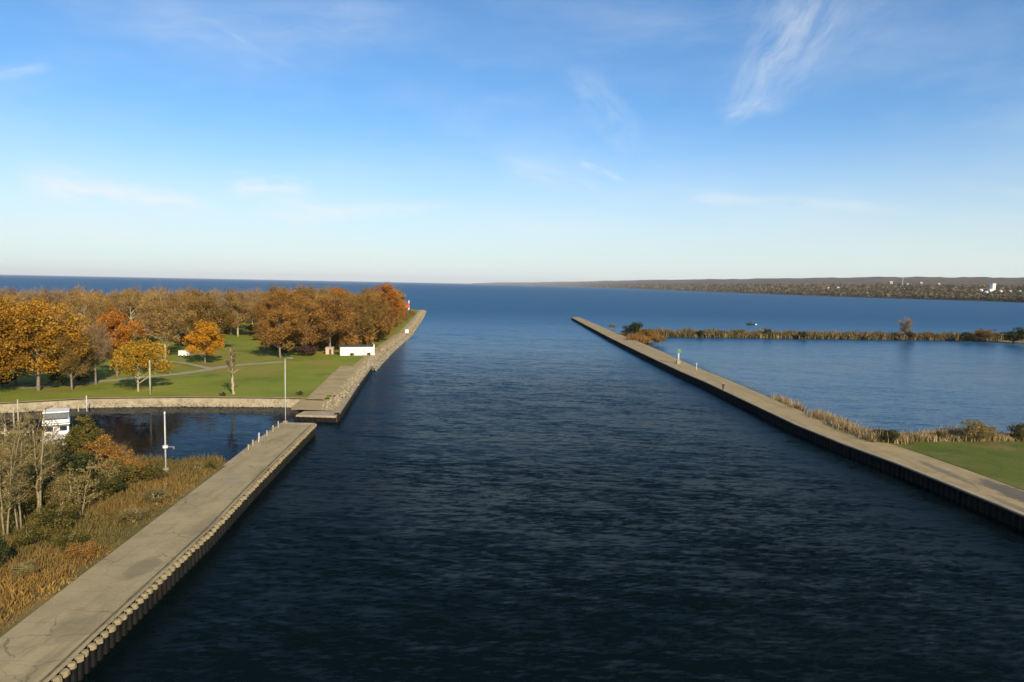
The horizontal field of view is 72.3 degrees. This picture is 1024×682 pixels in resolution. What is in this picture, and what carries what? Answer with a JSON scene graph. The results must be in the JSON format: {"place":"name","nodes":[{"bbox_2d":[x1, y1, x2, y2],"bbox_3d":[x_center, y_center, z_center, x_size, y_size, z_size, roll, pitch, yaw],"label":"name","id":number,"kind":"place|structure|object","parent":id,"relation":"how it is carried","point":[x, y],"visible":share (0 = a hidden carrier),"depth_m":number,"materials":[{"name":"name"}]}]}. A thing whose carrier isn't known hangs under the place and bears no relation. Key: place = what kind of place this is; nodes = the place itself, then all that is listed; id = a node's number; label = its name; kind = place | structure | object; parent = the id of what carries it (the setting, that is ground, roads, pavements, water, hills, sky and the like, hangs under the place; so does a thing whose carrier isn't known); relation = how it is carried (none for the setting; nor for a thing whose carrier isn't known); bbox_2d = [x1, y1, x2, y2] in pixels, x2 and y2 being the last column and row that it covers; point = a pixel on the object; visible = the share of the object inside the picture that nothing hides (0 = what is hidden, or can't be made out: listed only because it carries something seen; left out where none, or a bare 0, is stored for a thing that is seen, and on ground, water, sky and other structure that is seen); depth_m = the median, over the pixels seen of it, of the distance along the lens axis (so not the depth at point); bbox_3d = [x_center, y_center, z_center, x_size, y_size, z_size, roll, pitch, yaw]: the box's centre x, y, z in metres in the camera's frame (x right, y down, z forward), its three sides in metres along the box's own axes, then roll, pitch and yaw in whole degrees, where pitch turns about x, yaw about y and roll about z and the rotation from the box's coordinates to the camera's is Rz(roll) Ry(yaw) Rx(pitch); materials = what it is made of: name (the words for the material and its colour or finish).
{"place":"outdoors","nodes":[
{"label":"outdoors","id":0,"kind":"place"},
{"bbox_2d":[0,440,227,636],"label":"bank ground","id":1,"kind":"structure","parent":0,"point":[27,613],"depth_m":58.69,"materials":[{"name":"plant"}]},
{"bbox_2d":[0,535,8,568],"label":"evergreen shrub","id":2,"kind":"object","parent":1,"relation":"on","point":[3,546],"visible":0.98,"depth_m":52.78,"materials":[{"name":"green plant"}]},
{"bbox_2d":[0,411,33,467],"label":"bare tree","id":3,"kind":"object","parent":1,"relation":"on","point":[20,440],"visible":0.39,"depth_m":74.03,"materials":[{"name":"beige plant"}]},
{"bbox_2d":[0,414,36,535],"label":"bare tree","id":4,"kind":"object","parent":1,"relation":"on","point":[10,484],"visible":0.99,"depth_m":60.09,"materials":[{"name":"beige plant"}]},
{"bbox_2d":[0,459,38,500],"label":"shrub","id":5,"kind":"object","parent":1,"relation":"on","point":[27,474],"visible":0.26,"depth_m":67.48,"materials":[{"name":"green plant"}]},
{"bbox_2d":[0,412,39,528],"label":"bare tree","id":6,"kind":"object","parent":1,"relation":"on","point":[18,490],"visible":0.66,"depth_m":61.60,"materials":[{"name":"beige plant"}]},
{"bbox_2d":[0,486,49,518],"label":"shrub","id":7,"kind":"object","parent":1,"relation":"on","point":[25,507],"visible":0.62,"depth_m":64.59,"materials":[{"name":"green plant"}]},
{"bbox_2d":[9,558,41,577],"bbox_3d":[-36.416,17.068,52.216,3.182,1.526,2.556,3,5,24],"label":"shrub","id":8,"kind":"object","parent":1,"relation":"on","point":[27,565],"visible":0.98,"depth_m":52.11,"materials":[{"name":"beige plant"}]},
{"bbox_2d":[13,409,46,463],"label":"bare tree","id":9,"kind":"object","parent":1,"relation":"on","point":[28,436],"visible":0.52,"depth_m":77.62,"materials":[{"name":"beige plant"}]},
{"bbox_2d":[18,452,47,481],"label":"evergreen shrub","id":10,"kind":"object","parent":1,"relation":"on","point":[32,468],"visible":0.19,"depth_m":74.27,"materials":[{"name":"green plant"}]},
{"bbox_2d":[13,522,58,546],"bbox_3d":[-39.728,16.128,58.273,3.727,2.456,3.371,1,5,-7],"label":"shrub","id":11,"kind":"object","parent":1,"relation":"on","point":[26,538],"visible":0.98,"depth_m":57.97,"materials":[{"name":"green plant"}]},
{"bbox_2d":[17,404,59,513],"bbox_3d":[-43.521,11.343,64.557,3.658,11.079,3.133,2,5,11],"label":"bare tree","id":12,"kind":"object","parent":1,"relation":"on","point":[40,472],"visible":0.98,"depth_m":64.33,"materials":[{"name":"beige plant"}]},
{"bbox_2d":[33,424,60,481],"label":"bare tree","id":13,"kind":"object","parent":1,"relation":"on","point":[53,455],"visible":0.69,"depth_m":70.91,"materials":[{"name":"beige plant"}]},
{"bbox_2d":[38,415,65,463],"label":"bare tree","id":14,"kind":"object","parent":1,"relation":"on","point":[55,445],"visible":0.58,"depth_m":76.53,"materials":[{"name":"beige plant"}]},
{"bbox_2d":[30,471,75,499],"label":"evergreen shrub","id":15,"kind":"object","parent":1,"relation":"on","point":[44,484],"visible":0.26,"depth_m":69.35,"materials":[{"name":"green plant"}]},
{"bbox_2d":[32,499,81,529],"bbox_3d":[-40.378,15.384,61.880,4.124,3.474,4.072,0,5,-12],"label":"shrub","id":16,"kind":"object","parent":1,"relation":"on","point":[46,513],"visible":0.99,"depth_m":61.51,"materials":[{"name":"green plant"}]},
{"bbox_2d":[41,468,81,506],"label":"shrub","id":17,"kind":"object","parent":1,"relation":"on","point":[57,485],"visible":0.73,"depth_m":67.41,"materials":[{"name":"beige plant"}]},
{"bbox_2d":[48,438,78,456],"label":"cedar tree","id":18,"kind":"object","parent":1,"relation":"on","point":[71,450],"visible":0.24,"depth_m":79.60,"materials":[{"name":"green plant"}]},
{"bbox_2d":[49,525,88,550],"bbox_3d":[-36.517,16.319,57.589,3.131,2.276,3.092,1,5,-7],"label":"shrub","id":19,"kind":"object","parent":1,"relation":"on","point":[62,536],"visible":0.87,"depth_m":57.41,"materials":[{"name":"green plant"}]},
{"bbox_2d":[51,449,99,478],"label":"evergreen shrub","id":20,"kind":"object","parent":1,"relation":"on","point":[80,460],"visible":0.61,"depth_m":74.24,"materials":[{"name":"green plant"}]},
{"bbox_2d":[58,460,103,516],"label":"tree","id":21,"kind":"object","parent":1,"relation":"on","point":[76,485],"visible":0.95,"depth_m":65.44,"materials":[{"name":"beige plant"}]},
{"bbox_2d":[62,415,100,452],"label":"cedar tree","id":22,"kind":"object","parent":1,"relation":"on","point":[77,430],"visible":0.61,"depth_m":84.74,"materials":[{"name":"green plant"}]},
{"bbox_2d":[65,541,97,558],"bbox_3d":[-34.234,16.713,55.444,2.691,1.898,2.548,-2,5,-29],"label":"shrub","id":23,"kind":"object","parent":1,"relation":"on","point":[88,552],"visible":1,"depth_m":55.53,"materials":[{"name":"brown plant"}]},
{"bbox_2d":[76,426,105,457],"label":"cedar tree","id":24,"kind":"object","parent":1,"relation":"on","point":[92,435],"visible":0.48,"depth_m":83.42,"materials":[{"name":"green plant"}]},
{"bbox_2d":[73,468,119,501],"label":"shrub","id":25,"kind":"object","parent":1,"relation":"on","point":[102,485],"visible":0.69,"depth_m":69.72,"materials":[{"name":"green plant"}]},
{"bbox_2d":[80,431,125,469],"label":"shrub","id":26,"kind":"object","parent":1,"relation":"on","point":[109,445],"visible":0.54,"depth_m":80.04,"materials":[{"name":"orange plant"}]},
{"bbox_2d":[88,454,118,492],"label":"shrub","id":27,"kind":"object","parent":1,"relation":"on","point":[105,470],"visible":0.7,"depth_m":71.38,"materials":[{"name":"beige plant"}]},
{"bbox_2d":[91,472,128,493],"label":"evergreen shrub","id":28,"kind":"object","parent":1,"relation":"on","point":[118,485],"visible":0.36,"depth_m":71.91,"materials":[{"name":"green plant"}]},
{"bbox_2d":[102,442,137,468],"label":"shrub","id":29,"kind":"object","parent":1,"relation":"on","point":[115,454],"visible":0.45,"depth_m":79.03,"materials":[{"name":"orange plant"}]},
{"bbox_2d":[103,456,143,482],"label":"shrub","id":30,"kind":"object","parent":1,"relation":"on","point":[124,472],"visible":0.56,"depth_m":73.98,"materials":[{"name":"green plant"}]},
{"bbox_2d":[117,504,152,521],"bbox_3d":[-34.800,15.954,64.346,2.796,1.892,3.481,5,6,41],"label":"shrub","id":31,"kind":"object","parent":1,"relation":"on","point":[132,515],"visible":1,"depth_m":64.36,"materials":[{"name":"beige plant"}]},
{"bbox_2d":[116,458,154,478],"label":"shrub","id":32,"kind":"object","parent":1,"relation":"on","point":[129,460],"visible":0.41,"depth_m":77.13,"materials":[{"name":"orange plant"}]},
{"bbox_2d":[133,462,170,482],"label":"shrub","id":33,"kind":"object","parent":1,"relation":"on","point":[152,471],"visible":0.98,"depth_m":76.27,"materials":[{"name":"green plant"}]},
{"bbox_2d":[140,484,170,503],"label":"shrub","id":34,"kind":"object","parent":1,"relation":"on","point":[158,492],"visible":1,"depth_m":69.45,"materials":[{"name":"beige plant"}]},
{"bbox_2d":[162,411,174,471],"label":"light pole","id":35,"kind":"object","parent":1,"relation":"on","point":[164,446],"visible":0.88,"depth_m":81.21,"materials":[{"name":"white metal"}]},
{"bbox_2d":[0,397,299,412],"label":"riprap slope","id":36,"kind":"structure","parent":0,"point":[138,401],"depth_m":130.31,"materials":[{"name":"stone"}]},
{"bbox_2d":[0,398,318,412],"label":"riprap","id":37,"kind":"object","parent":36,"relation":"on","point":[179,404],"visible":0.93,"depth_m":130.23,"materials":[{"name":"stone"}]},
{"bbox_2d":[17,361,284,388],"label":"park path","id":38,"kind":"structure","parent":0,"point":[160,375],"depth_m":159.89,"materials":[{"name":"concrete"}]},
{"bbox_2d":[0,396,305,402],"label":"bank path","id":39,"kind":"structure","parent":0,"point":[155,397],"depth_m":131.94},
{"bbox_2d":[0,309,418,401],"bbox_3d":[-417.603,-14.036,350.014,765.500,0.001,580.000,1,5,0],"label":"park ground","id":40,"kind":"structure","parent":0,"point":[312,374],"depth_m":159.78,"materials":[{"name":"green plant"}]},
{"bbox_2d":[0,300,31,382],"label":"maple tree","id":41,"kind":"object","parent":40,"relation":"on","point":[13,338],"visible":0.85,"depth_m":129.64,"materials":[{"name":"orange plant"}]},
{"bbox_2d":[3,290,30,319],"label":"cottonwood tree","id":42,"kind":"object","parent":40,"relation":"on","point":[16,296],"visible":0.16,"depth_m":271.82,"materials":[{"name":"brown plant"}]},
{"bbox_2d":[13,286,75,321],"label":"tree","id":43,"kind":"object","parent":40,"relation":"on","point":[28,297],"visible":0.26,"depth_m":242.65,"materials":[{"name":"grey plant"}]},
{"bbox_2d":[0,294,90,390],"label":"maple tree","id":44,"kind":"object","parent":40,"relation":"on","point":[38,324],"visible":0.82,"depth_m":133.49,"materials":[{"name":"orange plant"}]},
{"bbox_2d":[47,373,67,386],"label":"evergreen shrub","id":45,"kind":"object","parent":40,"relation":"on","point":[53,378],"visible":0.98,"depth_m":139.91,"materials":[{"name":"green plant"}]},
{"bbox_2d":[45,323,98,389],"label":"oak tree","id":46,"kind":"object","parent":40,"relation":"on","point":[66,362],"visible":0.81,"depth_m":136.26,"materials":[{"name":"brown plant"}]},
{"bbox_2d":[61,288,101,324],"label":"cottonwood tree","id":47,"kind":"object","parent":40,"relation":"on","point":[84,302],"visible":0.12,"depth_m":248.49,"materials":[{"name":"brown plant"}]},
{"bbox_2d":[57,283,109,332],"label":"cottonwood tree","id":48,"kind":"object","parent":40,"relation":"on","point":[77,302],"visible":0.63,"depth_m":207.88,"materials":[{"name":"brown plant"}]},
{"bbox_2d":[75,370,96,382],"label":"evergreen shrub","id":49,"kind":"object","parent":40,"relation":"on","point":[85,378],"visible":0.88,"depth_m":144.41,"materials":[{"name":"green plant"}]},
{"bbox_2d":[76,353,116,373],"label":"cottonwood tree","id":50,"kind":"object","parent":40,"relation":"on","point":[101,362],"visible":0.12,"depth_m":152.89,"materials":[{"name":"green plant"}]},
{"bbox_2d":[77,315,118,384],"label":"bare tree","id":51,"kind":"object","parent":40,"relation":"on","point":[100,353],"visible":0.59,"depth_m":144.64,"materials":[{"name":"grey plant"}]},
{"bbox_2d":[87,306,146,376],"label":"maple tree","id":52,"kind":"object","parent":40,"relation":"on","point":[113,323],"visible":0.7,"depth_m":155.36,"materials":[{"name":"orange plant"}]},
{"bbox_2d":[108,283,156,345],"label":"cottonwood tree","id":53,"kind":"object","parent":40,"relation":"on","point":[131,303],"visible":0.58,"depth_m":221.82,"materials":[{"name":"brown plant"}]},
{"bbox_2d":[108,338,173,391],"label":"young tree","id":54,"kind":"object","parent":40,"relation":"on","point":[138,357],"visible":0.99,"depth_m":136.03,"materials":[{"name":"yellow plant"}]},
{"bbox_2d":[128,283,197,357],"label":"cottonwood tree","id":55,"kind":"object","parent":40,"relation":"on","point":[162,325],"visible":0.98,"depth_m":193.01,"materials":[{"name":"brown plant"}]},
{"bbox_2d":[168,291,196,343],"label":"oak tree","id":56,"kind":"object","parent":40,"relation":"on","point":[184,321],"visible":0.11,"depth_m":236.48,"materials":[{"name":"brown plant"}]},
{"bbox_2d":[0,328,400,401],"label":"fallen leaves","id":57,"kind":"object","parent":40,"relation":"on","point":[162,374],"visible":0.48,"depth_m":151.40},
{"bbox_2d":[182,319,225,362],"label":"young tree","id":58,"kind":"object","parent":40,"relation":"on","point":[207,338],"visible":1,"depth_m":183.24,"materials":[{"name":"orange plant"}]},
{"bbox_2d":[174,287,239,340],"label":"oak tree","id":59,"kind":"object","parent":40,"relation":"on","point":[206,310],"visible":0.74,"depth_m":214.24,"materials":[{"name":"brown plant"}]},
{"bbox_2d":[224,348,241,393],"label":"bare tree","id":60,"kind":"object","parent":40,"relation":"on","point":[232,360],"visible":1,"depth_m":135.46,"materials":[{"name":"brown plant"}]},
{"bbox_2d":[205,285,260,334],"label":"tree","id":61,"kind":"object","parent":40,"relation":"on","point":[223,301],"visible":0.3,"depth_m":276.73,"materials":[{"name":"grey plant"}]},
{"bbox_2d":[216,291,255,336],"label":"cottonwood tree","id":62,"kind":"object","parent":40,"relation":"on","point":[237,304],"visible":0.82,"depth_m":269.72,"materials":[{"name":"brown plant"}]},
{"bbox_2d":[250,282,293,328],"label":"oak tree","id":63,"kind":"object","parent":40,"relation":"on","point":[274,296],"visible":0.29,"depth_m":262.95,"materials":[{"name":"brown plant"}]},
{"bbox_2d":[250,298,308,357],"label":"oak tree","id":64,"kind":"object","parent":40,"relation":"on","point":[292,323],"visible":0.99,"depth_m":198.43,"materials":[{"name":"brown plant"}]},
{"bbox_2d":[262,287,302,325],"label":"oak tree","id":65,"kind":"object","parent":40,"relation":"on","point":[279,304],"visible":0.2,"depth_m":260.03,"materials":[{"name":"brown plant"}]},
{"bbox_2d":[275,338,298,355],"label":"evergreen shrub","id":66,"kind":"object","parent":40,"relation":"on","point":[284,349],"visible":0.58,"depth_m":205.09,"materials":[{"name":"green plant"}]},
{"bbox_2d":[267,282,315,313],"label":"oak tree","id":67,"kind":"object","parent":40,"relation":"on","point":[292,299],"visible":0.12,"depth_m":260.27,"materials":[{"name":"brown plant"}]},
{"bbox_2d":[295,344,317,355],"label":"shrub","id":68,"kind":"object","parent":40,"relation":"on","point":[304,349],"visible":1,"depth_m":205.67,"materials":[{"name":"brown plant"}]},
{"bbox_2d":[277,291,337,354],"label":"oak tree","id":69,"kind":"object","parent":40,"relation":"on","point":[305,336],"visible":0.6,"depth_m":207.74,"materials":[{"name":"brown plant"}]},
{"bbox_2d":[305,291,363,346],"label":"oak tree","id":70,"kind":"object","parent":40,"relation":"on","point":[335,308],"visible":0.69,"depth_m":215.18,"materials":[{"name":"brown plant"}]},
{"bbox_2d":[331,327,358,344],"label":"shrub","id":71,"kind":"object","parent":40,"relation":"on","point":[350,336],"visible":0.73,"depth_m":227.71,"materials":[{"name":"brown plant"}]},
{"bbox_2d":[338,343,374,355],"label":"park building","id":72,"kind":"structure","parent":40,"relation":"on","point":[361,349],"depth_m":211.80,"materials":[{"name":"white paint"}]},
{"bbox_2d":[334,290,387,344],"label":"oak tree","id":73,"kind":"object","parent":40,"relation":"on","point":[363,308],"visible":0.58,"depth_m":239.38,"materials":[{"name":"brown plant"}]},
{"bbox_2d":[361,328,376,343],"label":"shrub","id":74,"kind":"object","parent":40,"relation":"on","point":[369,337],"visible":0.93,"depth_m":245.65,"materials":[{"name":"orange plant"}]},
{"bbox_2d":[350,291,399,343],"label":"oak tree","id":75,"kind":"object","parent":40,"relation":"on","point":[385,317],"visible":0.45,"depth_m":251.63,"materials":[{"name":"brown plant"}]},
{"bbox_2d":[372,281,407,316],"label":"maple tree","id":76,"kind":"object","parent":40,"relation":"on","point":[386,288],"visible":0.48,"depth_m":314.21,"materials":[{"name":"orange plant"}]},
{"bbox_2d":[291,396,345,410],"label":"corner ground","id":77,"kind":"structure","parent":0,"point":[308,404],"depth_m":127.50,"materials":[{"name":"concrete"}]},
{"bbox_2d":[0,274,1023,681],"bbox_3d":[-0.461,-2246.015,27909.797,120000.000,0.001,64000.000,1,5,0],"label":"water","id":78,"kind":"structure","parent":0,"point":[482,482],"depth_m":73.81,"materials":[{"name":"liquid"}]},
{"bbox_2d":[40,408,70,444],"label":"cabin cruiser","id":79,"kind":"object","parent":78,"relation":"on","point":[63,422],"visible":0.62,"depth_m":101.64,"materials":[{"name":"white paint"}]},
{"bbox_2d":[0,422,316,681],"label":"concrete pier","id":80,"kind":"structure","parent":78,"relation":"in","point":[50,639],"depth_m":52.93,"materials":[{"name":"concrete"}]},
{"bbox_2d":[294,406,338,422],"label":"corner block","id":81,"kind":"structure","parent":78,"relation":"in","point":[317,416],"depth_m":119.32,"materials":[{"name":"concrete"}]},
{"bbox_2d":[306,310,424,421],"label":"channel wall","id":82,"kind":"structure","parent":78,"relation":"in","point":[333,381],"depth_m":162.40,"materials":[{"name":"concrete"}]},
{"bbox_2d":[321,310,425,409],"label":"wall rubble","id":83,"kind":"object","parent":82,"relation":"on","point":[365,367],"depth_m":193.97,"materials":[{"name":"stone"}]},
{"bbox_2d":[571,317,1023,530],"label":"long pier","id":84,"kind":"structure","parent":78,"relation":"in","point":[999,501],"depth_m":100.81,"materials":[{"name":"brown concrete"}]},
{"bbox_2d":[771,392,807,413],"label":"pier reed clump","id":85,"kind":"object","parent":84,"relation":"on","point":[786,401],"visible":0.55,"depth_m":137.73,"materials":[{"name":"plant"}]},
{"bbox_2d":[801,407,896,442],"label":"pier reeds","id":86,"kind":"object","parent":84,"relation":"on","point":[843,424],"visible":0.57,"depth_m":112.89,"materials":[{"name":"plant"}]},
{"bbox_2d":[0,0,1023,283],"label":"sky","id":87,"kind":"structure","parent":0,"point":[420,141],"materials":[{"name":"blue"}]},
{"bbox_2d":[472,276,1023,302],"bbox_3d":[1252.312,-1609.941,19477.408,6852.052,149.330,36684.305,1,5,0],"label":"hills","id":88,"kind":"structure","parent":0,"point":[959,281],"depth_m":4857.81,"materials":[{"name":"plant"}]},
{"bbox_2d":[473,283,1023,301],"bbox_3d":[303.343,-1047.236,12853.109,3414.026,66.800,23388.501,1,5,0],"label":"woods","id":89,"kind":"object","parent":88,"relation":"on","point":[961,292],"visible":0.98,"depth_m":2817.98,"materials":[{"name":"plant"}]},
{"bbox_2d":[886,440,1023,489],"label":"lawn","id":90,"kind":"structure","parent":0,"point":[1002,461],"depth_m":96.86,"materials":[{"name":"green plant"}]},
{"bbox_2d":[881,429,899,442],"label":"evergreen shrub","id":91,"kind":"object","parent":90,"relation":"on","point":[893,433],"visible":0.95,"depth_m":103.64,"materials":[{"name":"green plant"}]},
{"bbox_2d":[890,430,1023,444],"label":"lawn edge reeds","id":92,"kind":"object","parent":90,"relation":"on","point":[910,438],"visible":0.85,"depth_m":106.08,"materials":[{"name":"plant"}]},
{"bbox_2d":[955,418,992,440],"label":"shrub","id":93,"kind":"object","parent":90,"relation":"on","point":[968,431],"visible":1,"depth_m":105.94,"materials":[{"name":"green plant"}]},
{"bbox_2d":[977,423,1000,439],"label":"shrub","id":94,"kind":"object","parent":90,"relation":"on","point":[993,429],"visible":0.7,"depth_m":106.13,"materials":[{"name":"brown plant"}]},
{"bbox_2d":[1006,422,1023,441],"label":"shrub","id":95,"kind":"object","parent":90,"relation":"on","point":[1017,430],"visible":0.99,"depth_m":107.27,"materials":[{"name":"green plant"}]},
{"label":"spit ground","id":96,"kind":"structure","parent":0,"visible":0},
{"bbox_2d":[622,321,643,334],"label":"evergreen shrub","id":97,"kind":"object","parent":96,"relation":"on","point":[633,326],"visible":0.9,"depth_m":320.92,"materials":[{"name":"green plant"}]},
{"bbox_2d":[626,330,658,342],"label":"spit reeds","id":98,"kind":"object","parent":96,"relation":"on","point":[643,338],"visible":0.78,"depth_m":295.63,"materials":[{"name":"orange plant"}]},
{"bbox_2d":[639,326,1023,340],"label":"breakwater reeds","id":99,"kind":"object","parent":96,"relation":"on","point":[793,334],"visible":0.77,"depth_m":344.81,"materials":[{"name":"plant"}]},
{"bbox_2d":[898,316,914,339],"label":"bare tree","id":100,"kind":"object","parent":96,"relation":"on","point":[905,329],"visible":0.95,"depth_m":344.82,"materials":[{"name":"grey plant"}]},
{"bbox_2d":[973,328,997,340],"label":"shrub","id":101,"kind":"object","parent":96,"relation":"on","point":[979,334],"visible":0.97,"depth_m":343.04,"materials":[{"name":"brown plant"}]},
{"bbox_2d":[1000,331,1023,342],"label":"evergreen shrub","id":102,"kind":"object","parent":96,"relation":"on","point":[1016,336],"visible":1,"depth_m":334.33,"materials":[{"name":"green plant"}]},
{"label":"lagoon shore","id":103,"kind":"structure","parent":0,"visible":0},
{"bbox_2d":[862,421,1021,435],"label":"lagoon reeds","id":104,"kind":"object","parent":103,"relation":"on","point":[949,431],"visible":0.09,"depth_m":109.63,"materials":[{"name":"plant"}]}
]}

